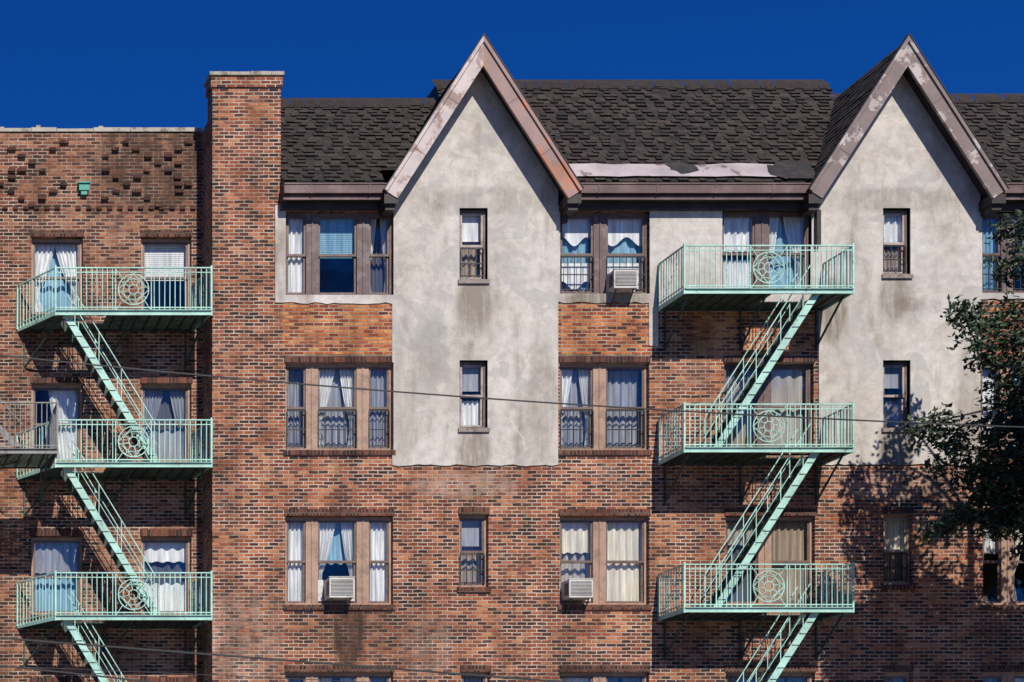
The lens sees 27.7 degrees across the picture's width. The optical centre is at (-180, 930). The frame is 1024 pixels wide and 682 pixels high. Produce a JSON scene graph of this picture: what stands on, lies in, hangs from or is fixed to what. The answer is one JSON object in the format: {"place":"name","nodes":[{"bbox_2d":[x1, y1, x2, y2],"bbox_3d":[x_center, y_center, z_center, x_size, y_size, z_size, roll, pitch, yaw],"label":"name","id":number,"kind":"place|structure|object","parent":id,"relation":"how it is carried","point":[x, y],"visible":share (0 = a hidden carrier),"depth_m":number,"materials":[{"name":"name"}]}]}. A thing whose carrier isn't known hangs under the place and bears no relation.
{"place":"outdoors","nodes":[
{"label":"outdoors","id":0,"kind":"place"},
{"bbox_2d":[0,665,151,681],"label":"utility cable","id":1,"kind":"object","parent":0,"point":[79,674],"visible":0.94,"depth_m":26.99,"materials":[{"name":"black rubber"}]},
{"bbox_2d":[0,666,361,681],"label":"utility cable","id":2,"kind":"object","parent":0,"point":[180,673],"visible":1,"depth_m":26.50,"materials":[{"name":"black rubber"}]},
{"bbox_2d":[0,637,569,681],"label":"utility cable","id":3,"kind":"object","parent":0,"point":[281,659],"visible":1,"depth_m":26.99,"materials":[{"name":"black rubber"}]},
{"bbox_2d":[0,354,1023,427],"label":"utility cable","id":4,"kind":"object","parent":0,"point":[511,399],"visible":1,"depth_m":26.99,"materials":[{"name":"black rubber"}]},
{"bbox_2d":[0,0,1023,131],"label":"sky","id":5,"kind":"structure","parent":0,"point":[64,63],"materials":[{"name":"blue"}]},
{"bbox_2d":[606,269,637,306],"bbox_3d":[15.287,-12.244,34.922,0.690,0.627,0.476,0,0,0],"label":"window air conditioner","id":6,"kind":"object","parent":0,"point":[621,281],"depth_m":34.70,"materials":[{"name":"white metal"}]},
{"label":"sidewalk","id":7,"kind":"structure","parent":0,"visible":0},
{"bbox_2d":[0,76,1023,681],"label":"brick walls","id":8,"kind":"structure","parent":7,"relation":"on","point":[938,624],"depth_m":35.00,"materials":[{"name":"brown brick"}]},
{"bbox_2d":[0,399,58,508],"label":"fire escape","id":9,"kind":"object","parent":8,"relation":"attached to","point":[18,456],"visible":1,"depth_m":33.89,"materials":[{"name":"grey metal"}]},
{"bbox_2d":[77,181,90,195],"bbox_3d":[5.167,-14.530,35.835,0.240,0.235,0.130,0,0,0],"label":"wall vent hood","id":10,"kind":"object","parent":8,"relation":"attached to","point":[83,187],"depth_m":35.80,"materials":[{"name":"teal metal"}]},
{"bbox_2d":[0,140,195,209],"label":"projecting bricks","id":11,"kind":"object","parent":8,"relation":"attached to","point":[160,206],"visible":1,"depth_m":35.85,"materials":[{"name":"brown brick"}]},
{"bbox_2d":[16,265,212,681],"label":"fire escape","id":12,"kind":"object","parent":8,"relation":"attached to","point":[152,466],"visible":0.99,"depth_m":34.99,"materials":[{"name":"green paint"}]},
{"bbox_2d":[0,71,283,131],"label":"parapet coping","id":13,"kind":"object","parent":8,"relation":"on","point":[37,128],"visible":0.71,"depth_m":35.87,"materials":[{"name":"stone"}]},
{"bbox_2d":[30,230,1023,681],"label":"sills","id":14,"kind":"structure","parent":8,"relation":"attached to","point":[460,510],"depth_m":34.98,"materials":[{"name":"brick"}]},
{"bbox_2d":[318,576,354,613],"bbox_3d":[9.900,-6.388,34.922,0.715,0.665,0.476,0,0,0],"label":"window air conditioner","id":15,"kind":"object","parent":14,"relation":"on","point":[331,589],"depth_m":34.70,"materials":[{"name":"white metal"}]},
{"bbox_2d":[560,578,593,613],"bbox_3d":[14.438,-6.369,34.922,0.690,0.627,0.476,0,0,0],"label":"window air conditioner","id":16,"kind":"object","parent":14,"relation":"on","point":[576,589],"depth_m":34.70,"materials":[{"name":"white metal"}]},
{"bbox_2d":[31,210,1023,681],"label":"window frames","id":17,"kind":"structure","parent":8,"relation":"attached to","point":[311,254],"depth_m":35.10,"materials":[{"name":"brown wood"}]},
{"bbox_2d":[144,220,752,600],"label":"curtains","id":18,"kind":"object","parent":17,"relation":"attached to","point":[377,273],"visible":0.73,"depth_m":35.33,"materials":[{"name":"white fabric"}]},
{"bbox_2d":[35,368,997,681],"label":"curtains","id":19,"kind":"object","parent":17,"relation":"attached to","point":[623,388],"visible":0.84,"depth_m":35.31,"materials":[{"name":"grey fabric"}]},
{"bbox_2d":[35,216,1023,681],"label":"curtains","id":20,"kind":"object","parent":17,"relation":"attached to","point":[737,232],"visible":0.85,"depth_m":35.22,"materials":[{"name":"white fabric"}]},
{"bbox_2d":[35,218,1023,610],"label":"curtains","id":21,"kind":"object","parent":17,"relation":"attached to","point":[337,236],"visible":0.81,"depth_m":35.30,"materials":[{"name":"fabric"}]},
{"bbox_2d":[287,245,1023,583],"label":"window guards","id":22,"kind":"object","parent":17,"relation":"attached to","point":[619,429],"depth_m":35.06,"materials":[{"name":"black metal"}]},
{"bbox_2d":[461,242,900,600],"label":"curtains","id":23,"kind":"object","parent":17,"relation":"attached to","point":[789,541],"visible":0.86,"depth_m":35.24,"materials":[{"name":"fabric"}]},
{"bbox_2d":[561,370,804,582],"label":"curtains","id":24,"kind":"object","parent":17,"relation":"attached to","point":[788,386],"visible":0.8,"depth_m":35.23,"materials":[{"name":"fabric"}]},
{"bbox_2d":[562,521,1022,681],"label":"curtains","id":25,"kind":"object","parent":17,"relation":"attached to","point":[623,544],"visible":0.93,"depth_m":35.23,"materials":[{"name":"beige fabric"}]},
{"bbox_2d":[35,199,1023,681],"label":"room interiors","id":26,"kind":"object","parent":8,"relation":"attached to","point":[337,275],"visible":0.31,"depth_m":36.40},
{"bbox_2d":[275,70,1023,465],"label":"stucco walls","id":27,"kind":"structure","parent":8,"relation":"attached to","point":[503,324],"depth_m":34.98,"materials":[{"name":"beige paint"}]},
{"bbox_2d":[280,161,1023,244],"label":"eaves and gutter","id":28,"kind":"object","parent":8,"relation":"attached to","point":[594,196],"visible":1,"depth_m":34.82,"materials":[{"name":"paint"}]},
{"bbox_2d":[281,45,1023,217],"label":"shingle roof","id":29,"kind":"structure","parent":8,"relation":"on","point":[370,140],"depth_m":36.13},
{"bbox_2d":[378,34,483,216],"bbox_3d":[11.582,-15.284,34.735,1.886,3.286,0.470,0,0,0],"label":"rake board","id":30,"kind":"object","parent":29,"relation":"attached to","point":[434,125],"visible":1,"depth_m":34.55,"materials":[{"name":"brown wood"}]},
{"bbox_2d":[481,33,583,216],"bbox_3d":[13.468,-15.284,34.735,1.886,3.286,0.470,0,0,0],"label":"rake board","id":31,"kind":"object","parent":29,"relation":"attached to","point":[531,128],"visible":0.97,"depth_m":34.55,"materials":[{"name":"paint"}]},
{"bbox_2d":[798,33,909,216],"bbox_3d":[19.607,-15.284,34.735,1.886,3.286,0.470,0,0,0],"label":"rake board","id":32,"kind":"object","parent":29,"relation":"attached to","point":[858,126],"visible":1,"depth_m":34.55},
{"bbox_2d":[903,34,1008,216],"bbox_3d":[21.493,-15.284,34.735,1.886,3.286,0.470,0,0,0],"label":"rake board","id":33,"kind":"object","parent":29,"relation":"attached to","point":[955,129],"visible":0.96,"depth_m":34.55,"materials":[{"name":"brown wood"}]},
{"bbox_2d":[658,243,854,681],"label":"fire escape","id":34,"kind":"object","parent":8,"relation":"attached to","point":[714,451],"visible":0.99,"depth_m":34.09,"materials":[{"name":"green paint"}]},
{"bbox_2d":[903,209,1023,561],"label":"street tree","id":35,"kind":"object","parent":7,"relation":"on","point":[1010,510],"visible":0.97,"depth_m":31.89,"materials":[{"name":"green plant"}]}
]}

